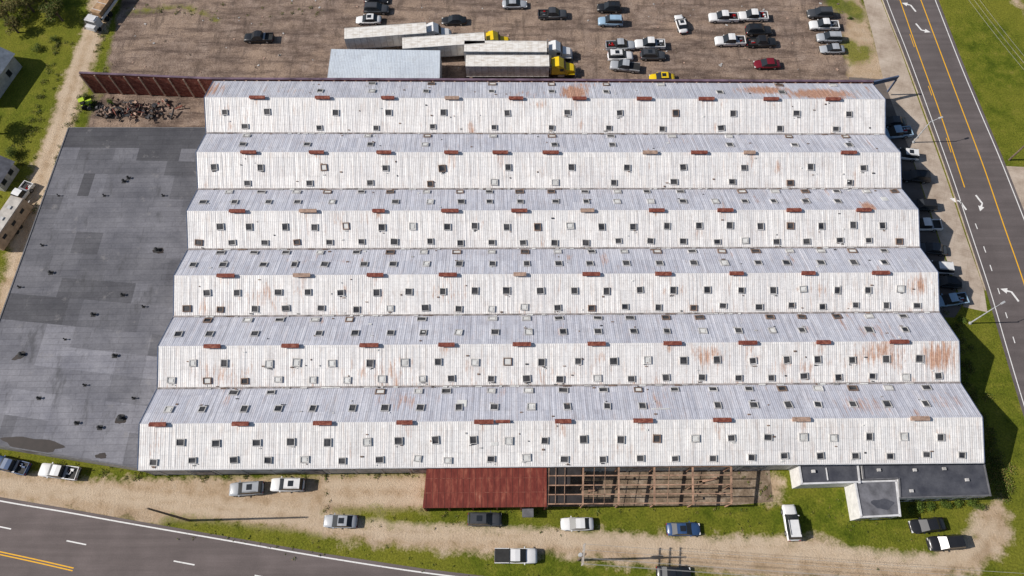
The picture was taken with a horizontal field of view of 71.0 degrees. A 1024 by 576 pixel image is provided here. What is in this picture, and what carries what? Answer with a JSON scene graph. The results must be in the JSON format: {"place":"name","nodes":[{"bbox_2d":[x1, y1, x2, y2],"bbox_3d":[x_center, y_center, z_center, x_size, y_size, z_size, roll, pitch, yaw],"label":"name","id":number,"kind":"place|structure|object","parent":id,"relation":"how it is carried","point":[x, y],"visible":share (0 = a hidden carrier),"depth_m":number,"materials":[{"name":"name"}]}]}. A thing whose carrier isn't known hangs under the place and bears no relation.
{"place":"outdoors","nodes":[
{"label":"outdoors","id":0,"kind":"place"},
{"bbox_2d":[0,156,18,191],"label":"house","id":1,"kind":"structure","parent":0,"point":[9,170],"depth_m":123.39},
{"bbox_2d":[0,47,21,97],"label":"house","id":2,"kind":"structure","parent":0,"point":[10,66],"depth_m":132.26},
{"bbox_2d":[0,127,204,471],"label":"walls","id":3,"kind":"structure","parent":0,"point":[74,458],"depth_m":104.50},
{"bbox_2d":[0,128,205,466],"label":"tar roof","id":4,"kind":"structure","parent":3,"relation":"on","point":[96,254],"depth_m":111.43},
{"bbox_2d":[0,248,163,458],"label":"tar patches","id":5,"kind":"object","parent":4,"relation":"on","point":[43,445],"visible":1,"depth_m":101.68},
{"bbox_2d":[17,176,164,429],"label":"roof vents","id":6,"kind":"object","parent":4,"relation":"on","point":[119,417],"visible":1,"depth_m":107.21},
{"bbox_2d":[0,0,1023,575],"bbox_3d":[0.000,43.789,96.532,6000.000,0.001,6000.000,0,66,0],"label":"ground","id":7,"kind":"structure","parent":0,"point":[310,40],"depth_m":114.06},
{"bbox_2d":[0,0,17,19],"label":"tree","id":8,"kind":"object","parent":7,"relation":"on","point":[4,14],"visible":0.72,"depth_m":137.76,"materials":[{"name":"green plant"}]},
{"bbox_2d":[2,15,21,35],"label":"tree","id":9,"kind":"object","parent":7,"relation":"on","point":[14,25],"visible":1,"depth_m":136.75,"materials":[{"name":"green plant"}]},
{"bbox_2d":[5,145,18,159],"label":"bush","id":10,"kind":"object","parent":7,"relation":"on","point":[9,151],"visible":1,"depth_m":126.14,"materials":[{"name":"green plant"}]},
{"bbox_2d":[0,455,31,475],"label":"pickup truck","id":11,"kind":"object","parent":7,"relation":"on","point":[15,466],"visible":1,"depth_m":103.48,"materials":[{"name":"paint"}]},
{"bbox_2d":[0,195,32,250],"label":"camper trailer","id":12,"kind":"object","parent":7,"relation":"on","point":[14,211],"visible":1,"depth_m":118.91,"materials":[{"name":"metal"}]},
{"bbox_2d":[10,180,34,198],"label":"pickup truck","id":13,"kind":"object","parent":7,"relation":"on","point":[24,189],"visible":0.54,"depth_m":122.89,"materials":[{"name":"paint"}]},
{"bbox_2d":[2,0,46,18],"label":"tree","id":14,"kind":"object","parent":7,"relation":"on","point":[21,4],"visible":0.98,"depth_m":136.81,"materials":[{"name":"green plant"}]},
{"bbox_2d":[30,43,40,51],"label":"bush","id":15,"kind":"object","parent":7,"relation":"on","point":[35,48],"visible":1,"depth_m":136.37,"materials":[{"name":"green plant"}]},
{"bbox_2d":[38,0,63,22],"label":"tree","id":16,"kind":"object","parent":7,"relation":"on","point":[52,9],"visible":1,"depth_m":136.90,"materials":[{"name":"green plant"}]},
{"bbox_2d":[38,462,81,480],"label":"pickup truck","id":17,"kind":"object","parent":7,"relation":"on","point":[58,471],"visible":1,"depth_m":103.18,"materials":[{"name":"paint"}]},
{"bbox_2d":[76,92,89,98],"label":"bush","id":18,"kind":"object","parent":7,"relation":"on","point":[84,95],"visible":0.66,"depth_m":131.62,"materials":[{"name":"green plant"}]},
{"bbox_2d":[77,97,94,109],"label":"tractor","id":19,"kind":"object","parent":7,"relation":"on","point":[84,104],"visible":1,"depth_m":130.49,"materials":[{"name":"paint"}]},
{"bbox_2d":[84,0,117,31],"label":"flatbed truck","id":20,"kind":"object","parent":7,"relation":"on","point":[100,10],"visible":1,"depth_m":138.15,"materials":[{"name":"metal"}]},
{"bbox_2d":[87,97,182,121],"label":"scrap metal pile","id":21,"kind":"object","parent":7,"relation":"on","point":[137,109],"visible":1,"depth_m":130.37,"materials":[{"name":"metal"}]},
{"bbox_2d":[147,508,190,521],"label":"utility pole","id":22,"kind":"object","parent":7,"relation":"on","point":[175,516],"visible":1,"depth_m":95.67,"materials":[{"name":"brown wood"}]},
{"bbox_2d":[0,497,479,575],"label":"highway","id":23,"kind":"structure","parent":7,"relation":"on","point":[111,548],"depth_m":99.67,"materials":[{"name":"asphalt"}]},
{"bbox_2d":[229,480,264,496],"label":"parked suv","id":24,"kind":"object","parent":7,"relation":"on","point":[240,488],"visible":1,"depth_m":101.99,"materials":[{"name":"paint"}]},
{"bbox_2d":[244,30,273,43],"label":"pickup truck","id":25,"kind":"object","parent":7,"relation":"on","point":[257,36],"visible":1,"depth_m":136.91,"materials":[{"name":"paint"}]},
{"bbox_2d":[270,476,305,491],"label":"parked suv","id":26,"kind":"object","parent":7,"relation":"on","point":[281,484],"visible":1,"depth_m":102.20,"materials":[{"name":"paint"}]},
{"bbox_2d":[323,513,357,528],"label":"parked car","id":27,"kind":"object","parent":7,"relation":"on","point":[334,520],"visible":1,"depth_m":100.46,"materials":[{"name":"paint"}]},
{"bbox_2d":[356,13,381,25],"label":"parked car","id":28,"kind":"object","parent":7,"relation":"on","point":[374,19],"visible":1,"depth_m":138.88,"materials":[{"name":"paint"}]},
{"bbox_2d":[363,2,388,14],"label":"parked suv","id":29,"kind":"object","parent":7,"relation":"on","point":[375,8],"visible":0.97,"depth_m":139.75,"materials":[{"name":"paint"}]},
{"bbox_2d":[364,0,388,4],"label":"parked car","id":30,"kind":"object","parent":7,"relation":"on","point":[382,1],"visible":0.68,"depth_m":141.07,"materials":[{"name":"paint"}]},
{"bbox_2d":[327,49,441,77],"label":"metal shed","id":31,"kind":"structure","parent":7,"relation":"on","point":[358,63],"depth_m":130.54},
{"bbox_2d":[344,22,426,48],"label":"semi trailer","id":32,"kind":"object","parent":7,"relation":"on","point":[368,37],"visible":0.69,"depth_m":133.84,"materials":[{"name":"metal"}]},
{"bbox_2d":[426,22,451,35],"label":"semi truck","id":33,"kind":"object","parent":7,"relation":"on","point":[433,28],"visible":0.3,"depth_m":135.49,"materials":[{"name":"paint"}]},
{"bbox_2d":[402,32,484,56],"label":"semi trailer","id":34,"kind":"object","parent":7,"relation":"on","point":[448,45],"visible":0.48,"depth_m":132.84,"materials":[{"name":"metal"}]},
{"bbox_2d":[441,14,466,25],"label":"parked car","id":35,"kind":"object","parent":7,"relation":"on","point":[457,19],"visible":1,"depth_m":138.83,"materials":[{"name":"paint"}]},
{"bbox_2d":[467,511,501,526],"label":"parked suv","id":36,"kind":"object","parent":7,"relation":"on","point":[490,519],"visible":1,"depth_m":100.30,"materials":[{"name":"paint"}]},
{"bbox_2d":[423,466,546,510],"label":"red metal canopy","id":37,"kind":"object","parent":7,"relation":"on","point":[449,488],"visible":0.97,"depth_m":99.50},
{"bbox_2d":[132,0,842,72],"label":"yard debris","id":38,"kind":"object","parent":7,"relation":"on","point":[720,65],"visible":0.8,"depth_m":138.36,"materials":[{"name":"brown wood"}]},
{"bbox_2d":[79,71,898,97],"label":"red corrugated metal fence","id":39,"kind":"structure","parent":7,"relation":"on","point":[146,84],"depth_m":127.74,"materials":[{"name":"orange metal"}]},
{"bbox_2d":[484,30,509,40],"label":"semi truck","id":40,"kind":"object","parent":7,"relation":"on","point":[493,35],"visible":0.29,"depth_m":134.64,"materials":[{"name":"paint"}]},
{"bbox_2d":[464,40,546,60],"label":"semi trailer","id":41,"kind":"object","parent":7,"relation":"on","point":[489,47],"visible":0.49,"depth_m":132.15,"materials":[{"name":"metal"}]},
{"bbox_2d":[465,55,548,78],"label":"semi trailer","id":42,"kind":"object","parent":7,"relation":"on","point":[484,66],"visible":0.85,"depth_m":131.02,"materials":[{"name":"metal"}]},
{"bbox_2d":[0,0,1016,575],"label":"weeds","id":43,"kind":"object","parent":7,"relation":"on","point":[998,462],"visible":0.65,"depth_m":105.02,"materials":[{"name":"green plant"}]},
{"bbox_2d":[502,0,526,9],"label":"parked car","id":44,"kind":"object","parent":7,"relation":"on","point":[520,4],"visible":1,"depth_m":140.58,"materials":[{"name":"paint"}]},
{"bbox_2d":[494,546,536,564],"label":"pickup truck","id":45,"kind":"object","parent":7,"relation":"on","point":[524,555],"visible":1,"depth_m":98.39,"materials":[{"name":"paint"}]},
{"bbox_2d":[522,508,533,517],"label":"utility cabinet","id":46,"kind":"object","parent":7,"relation":"on","point":[527,512],"visible":1,"depth_m":100.48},
{"bbox_2d":[538,7,566,20],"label":"pickup truck","id":47,"kind":"object","parent":7,"relation":"on","point":[552,13],"visible":1,"depth_m":139.37,"materials":[{"name":"paint"}]},
{"bbox_2d":[537,56,575,77],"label":"semi truck","id":48,"kind":"object","parent":7,"relation":"on","point":[560,67],"visible":0.75,"depth_m":132.68,"materials":[{"name":"paint"}]},
{"bbox_2d":[547,39,572,61],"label":"semi truck","id":49,"kind":"object","parent":7,"relation":"on","point":[555,48],"visible":0.67,"depth_m":134.04,"materials":[{"name":"paint"}]},
{"bbox_2d":[137,81,985,475],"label":"walls","id":50,"kind":"structure","parent":7,"relation":"on","point":[423,469],"depth_m":104.62,"materials":[{"name":"metal"}]},
{"bbox_2d":[138,97,983,469],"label":"roof slopes","id":51,"kind":"structure","parent":50,"relation":"on","point":[528,169],"depth_m":109.14,"materials":[{"name":"white metal"}]},
{"bbox_2d":[148,95,929,426],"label":"ridge vents","id":52,"kind":"object","parent":51,"relation":"on","point":[490,421],"visible":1,"depth_m":108.71,"materials":[{"name":"red metal"}]},
{"bbox_2d":[149,82,965,467],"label":"skylights","id":53,"kind":"object","parent":51,"relation":"on","point":[461,404],"visible":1,"depth_m":108.90,"materials":[{"name":"black glass"}]},
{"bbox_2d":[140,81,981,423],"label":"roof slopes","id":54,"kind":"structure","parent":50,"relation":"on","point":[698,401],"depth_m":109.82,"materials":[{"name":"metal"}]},
{"bbox_2d":[560,516,593,531],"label":"parked car","id":55,"kind":"object","parent":7,"relation":"on","point":[571,524],"visible":1,"depth_m":100.36,"materials":[{"name":"paint"}]},
{"bbox_2d":[577,543,586,565],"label":"utility pole","id":56,"kind":"object","parent":7,"relation":"on","point":[582,555],"visible":1,"depth_m":90.75,"materials":[{"name":"brown wood"}]},
{"bbox_2d":[583,544,1023,575],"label":"power lines","id":57,"kind":"object","parent":56,"relation":"attached to","point":[741,568],"visible":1,"depth_m":89.56,"materials":[{"name":"metal"}]},
{"bbox_2d":[597,1,621,13],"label":"parked suv","id":58,"kind":"object","parent":7,"relation":"on","point":[611,6],"visible":1,"depth_m":139.92,"materials":[{"name":"paint"}]},
{"bbox_2d":[598,14,622,27],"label":"parked suv","id":59,"kind":"object","parent":7,"relation":"on","point":[616,20],"visible":1,"depth_m":138.39,"materials":[{"name":"paint"}]},
{"bbox_2d":[605,38,634,50],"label":"pickup truck","id":60,"kind":"object","parent":7,"relation":"on","point":[621,43],"visible":0.86,"depth_m":136.08,"materials":[{"name":"paint"}]},
{"bbox_2d":[607,49,632,60],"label":"parked suv","id":61,"kind":"object","parent":7,"relation":"on","point":[616,54],"visible":0.92,"depth_m":134.80,"materials":[{"name":"paint"}]},
{"bbox_2d":[609,59,639,73],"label":"pickup truck","id":62,"kind":"object","parent":7,"relation":"on","point":[626,65],"visible":1,"depth_m":133.96,"materials":[{"name":"paint"}]},
{"bbox_2d":[634,37,665,50],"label":"pickup truck","id":63,"kind":"object","parent":7,"relation":"on","point":[649,42],"visible":0.99,"depth_m":136.14,"materials":[{"name":"paint"}]},
{"bbox_2d":[640,48,665,61],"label":"parked suv","id":64,"kind":"object","parent":7,"relation":"on","point":[646,54],"visible":1,"depth_m":134.95,"materials":[{"name":"paint"}]},
{"bbox_2d":[547,470,772,506],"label":"concrete slab","id":65,"kind":"structure","parent":7,"relation":"on","point":[744,492],"depth_m":103.31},
{"bbox_2d":[546,466,732,508],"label":"steel pergola frame","id":66,"kind":"object","parent":65,"relation":"on","point":[564,498],"visible":0.96,"depth_m":99.94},
{"bbox_2d":[649,72,674,78],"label":"parked car","id":67,"kind":"object","parent":7,"relation":"on","point":[663,75],"visible":0.55,"depth_m":133.02,"materials":[{"name":"paint"}]},
{"bbox_2d":[656,565,690,575],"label":"parked car","id":68,"kind":"object","parent":7,"relation":"on","point":[663,571],"visible":0.97,"depth_m":97.82,"materials":[{"name":"paint"}]},
{"bbox_2d":[674,15,687,33],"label":"parked car","id":69,"kind":"object","parent":7,"relation":"on","point":[680,21],"visible":1,"depth_m":138.09,"materials":[{"name":"paint"}]},
{"bbox_2d":[665,521,700,536],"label":"parked car","id":70,"kind":"object","parent":7,"relation":"on","point":[674,529],"visible":1,"depth_m":100.04,"materials":[{"name":"paint"}]},
{"bbox_2d":[708,10,738,23],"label":"pickup truck","id":71,"kind":"object","parent":7,"relation":"on","point":[725,16],"visible":1,"depth_m":138.98,"materials":[{"name":"paint"}]},
{"bbox_2d":[714,33,745,47],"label":"pickup truck","id":72,"kind":"object","parent":7,"relation":"on","point":[730,39],"visible":1,"depth_m":136.52,"materials":[{"name":"paint"}]},
{"bbox_2d":[738,8,768,22],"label":"pickup truck","id":73,"kind":"object","parent":7,"relation":"on","point":[754,14],"visible":1,"depth_m":139.13,"materials":[{"name":"paint"}]},
{"bbox_2d":[745,23,771,36],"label":"parked suv","id":74,"kind":"object","parent":7,"relation":"on","point":[752,29],"visible":0.97,"depth_m":137.39,"materials":[{"name":"paint"}]},
{"bbox_2d":[746,35,776,48],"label":"pickup truck","id":75,"kind":"object","parent":7,"relation":"on","point":[761,41],"visible":1,"depth_m":136.42,"materials":[{"name":"paint"}]},
{"bbox_2d":[753,58,780,69],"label":"parked car","id":76,"kind":"object","parent":7,"relation":"on","point":[770,63],"visible":1,"depth_m":134.33,"materials":[{"name":"paint"}]},
{"bbox_2d":[781,504,801,541],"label":"parked suv","id":77,"kind":"object","parent":7,"relation":"on","point":[792,532],"visible":1,"depth_m":99.90,"materials":[{"name":"paint"}]},
{"bbox_2d":[806,6,833,19],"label":"parked suv","id":78,"kind":"object","parent":7,"relation":"on","point":[822,12],"visible":0.96,"depth_m":139.22,"materials":[{"name":"paint"}]},
{"bbox_2d":[808,18,839,31],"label":"pickup truck","id":79,"kind":"object","parent":7,"relation":"on","point":[824,24],"visible":0.98,"depth_m":138.17,"materials":[{"name":"paint"}]},
{"bbox_2d":[815,31,842,43],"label":"parked suv","id":80,"kind":"object","parent":7,"relation":"on","point":[831,37],"visible":0.96,"depth_m":136.78,"materials":[{"name":"paint"}]},
{"bbox_2d":[819,43,844,54],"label":"parked car","id":81,"kind":"object","parent":7,"relation":"on","point":[838,48],"visible":1,"depth_m":135.88,"materials":[{"name":"paint"}]},
{"bbox_2d":[789,463,990,520],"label":"office building","id":82,"kind":"structure","parent":7,"relation":"on","point":[876,492],"depth_m":100.27,"materials":[{"name":"white paint"}]},
{"bbox_2d":[849,77,960,316],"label":"parking lot","id":83,"kind":"structure","parent":7,"relation":"on","point":[913,191],"depth_m":123.86,"materials":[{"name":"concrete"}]},
{"bbox_2d":[886,116,906,126],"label":"parked car","id":84,"kind":"object","parent":83,"relation":"on","point":[894,120],"visible":0.59,"depth_m":128.83,"materials":[{"name":"paint"}]},
{"bbox_2d":[886,125,913,138],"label":"pickup truck","id":85,"kind":"object","parent":83,"relation":"on","point":[898,131],"visible":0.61,"depth_m":127.56,"materials":[{"name":"paint"}]},
{"bbox_2d":[899,147,918,161],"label":"parked suv","id":86,"kind":"object","parent":83,"relation":"on","point":[911,154],"visible":0.59,"depth_m":125.48,"materials":[{"name":"paint"}]},
{"bbox_2d":[902,169,930,183],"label":"parked suv","id":87,"kind":"object","parent":83,"relation":"on","point":[921,176],"visible":0.9,"depth_m":123.69,"materials":[{"name":"paint"}]},
{"bbox_2d":[912,199,937,211],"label":"parked suv","id":88,"kind":"object","parent":83,"relation":"on","point":[929,205],"visible":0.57,"depth_m":121.26,"materials":[{"name":"paint"}]},
{"bbox_2d":[919,218,942,231],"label":"pickup truck","id":89,"kind":"object","parent":83,"relation":"on","point":[930,224],"visible":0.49,"depth_m":119.81,"materials":[{"name":"paint"}]},
{"bbox_2d":[920,241,947,255],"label":"parked car","id":90,"kind":"object","parent":83,"relation":"on","point":[939,249],"visible":0.77,"depth_m":118.14,"materials":[{"name":"paint"}]},
{"bbox_2d":[932,260,954,275],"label":"parked suv","id":91,"kind":"object","parent":83,"relation":"on","point":[945,268],"visible":0.55,"depth_m":116.20,"materials":[{"name":"paint"}]},
{"bbox_2d":[939,275,961,289],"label":"car","id":92,"kind":"object","parent":83,"relation":"on","point":[953,282],"visible":0.69,"depth_m":115.26,"materials":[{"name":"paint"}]},
{"bbox_2d":[939,292,969,307],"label":"pickup truck","id":93,"kind":"object","parent":83,"relation":"on","point":[953,299],"visible":0.78,"depth_m":114.21,"materials":[{"name":"paint"}]},
{"bbox_2d":[907,504,914,516],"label":"bush","id":94,"kind":"object","parent":7,"relation":"on","point":[910,508],"visible":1,"depth_m":101.65,"materials":[{"name":"green plant"}]},
{"bbox_2d":[914,501,925,513],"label":"bush","id":95,"kind":"object","parent":7,"relation":"on","point":[918,506],"visible":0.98,"depth_m":101.65,"materials":[{"name":"green plant"}]},
{"bbox_2d":[926,500,935,511],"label":"bush","id":96,"kind":"object","parent":7,"relation":"on","point":[930,505],"visible":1,"depth_m":101.78,"materials":[{"name":"green plant"}]},
{"bbox_2d":[882,0,985,290],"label":"kerb","id":97,"kind":"structure","parent":7,"relation":"on","point":[937,148],"depth_m":127.32,"materials":[{"name":"concrete"}]},
{"bbox_2d":[939,500,952,508],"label":"bush","id":98,"kind":"object","parent":7,"relation":"on","point":[947,505],"visible":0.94,"depth_m":101.85,"materials":[{"name":"green plant"}]},
{"bbox_2d":[954,500,963,508],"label":"bush","id":99,"kind":"object","parent":7,"relation":"on","point":[958,503],"visible":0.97,"depth_m":101.91,"materials":[{"name":"green plant"}]},
{"bbox_2d":[956,316,966,323],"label":"bush","id":100,"kind":"object","parent":7,"relation":"on","point":[962,320],"visible":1,"depth_m":113.61,"materials":[{"name":"green plant"}]},
{"bbox_2d":[966,499,983,510],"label":"bush","id":101,"kind":"object","parent":7,"relation":"on","point":[972,503],"visible":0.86,"depth_m":101.82,"materials":[{"name":"green plant"}]},
{"bbox_2d":[968,301,1004,324],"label":"street lamp","id":102,"kind":"object","parent":7,"relation":"on","point":[1001,303],"visible":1,"depth_m":110.69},
{"bbox_2d":[1006,166,1023,209],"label":"concrete pad","id":103,"kind":"object","parent":7,"relation":"on","point":[1016,175],"visible":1,"depth_m":124.95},
{"bbox_2d":[1008,146,1023,160],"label":"utility pole","id":104,"kind":"object","parent":7,"relation":"on","point":[1018,151],"visible":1,"depth_m":124.63,"materials":[{"name":"brown wood"}]},
{"bbox_2d":[864,0,986,311],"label":"sidewalk","id":105,"kind":"structure","parent":0,"point":[907,107],"depth_m":127.19,"materials":[{"name":"concrete"}]},
{"bbox_2d":[912,116,942,142],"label":"street lamp","id":106,"kind":"object","parent":105,"relation":"on","point":[924,128],"visible":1,"depth_m":124.71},
{"bbox_2d":[908,517,946,533],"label":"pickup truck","id":107,"kind":"object","parent":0,"point":[926,525],"visible":1,"depth_m":100.23,"materials":[{"name":"paint"}]},
{"bbox_2d":[925,534,965,551],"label":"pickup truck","id":108,"kind":"object","parent":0,"point":[943,543],"visible":1,"depth_m":98.97,"materials":[{"name":"paint"}]},
{"bbox_2d":[883,0,1023,415],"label":"side road","id":109,"kind":"structure","parent":0,"point":[989,234],"depth_m":126.14,"materials":[{"name":"asphalt"}]},
{"bbox_2d":[0,0,1023,575],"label":"road markings","id":110,"kind":"object","parent":109,"relation":"on","point":[1006,290],"visible":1,"depth_m":116.12,"materials":[{"name":"white paint"}]},
{"bbox_2d":[971,1,1023,65],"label":"power lines","id":111,"kind":"object","parent":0,"point":[998,31],"visible":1,"depth_m":127.91,"materials":[{"name":"metal"}]}
]}

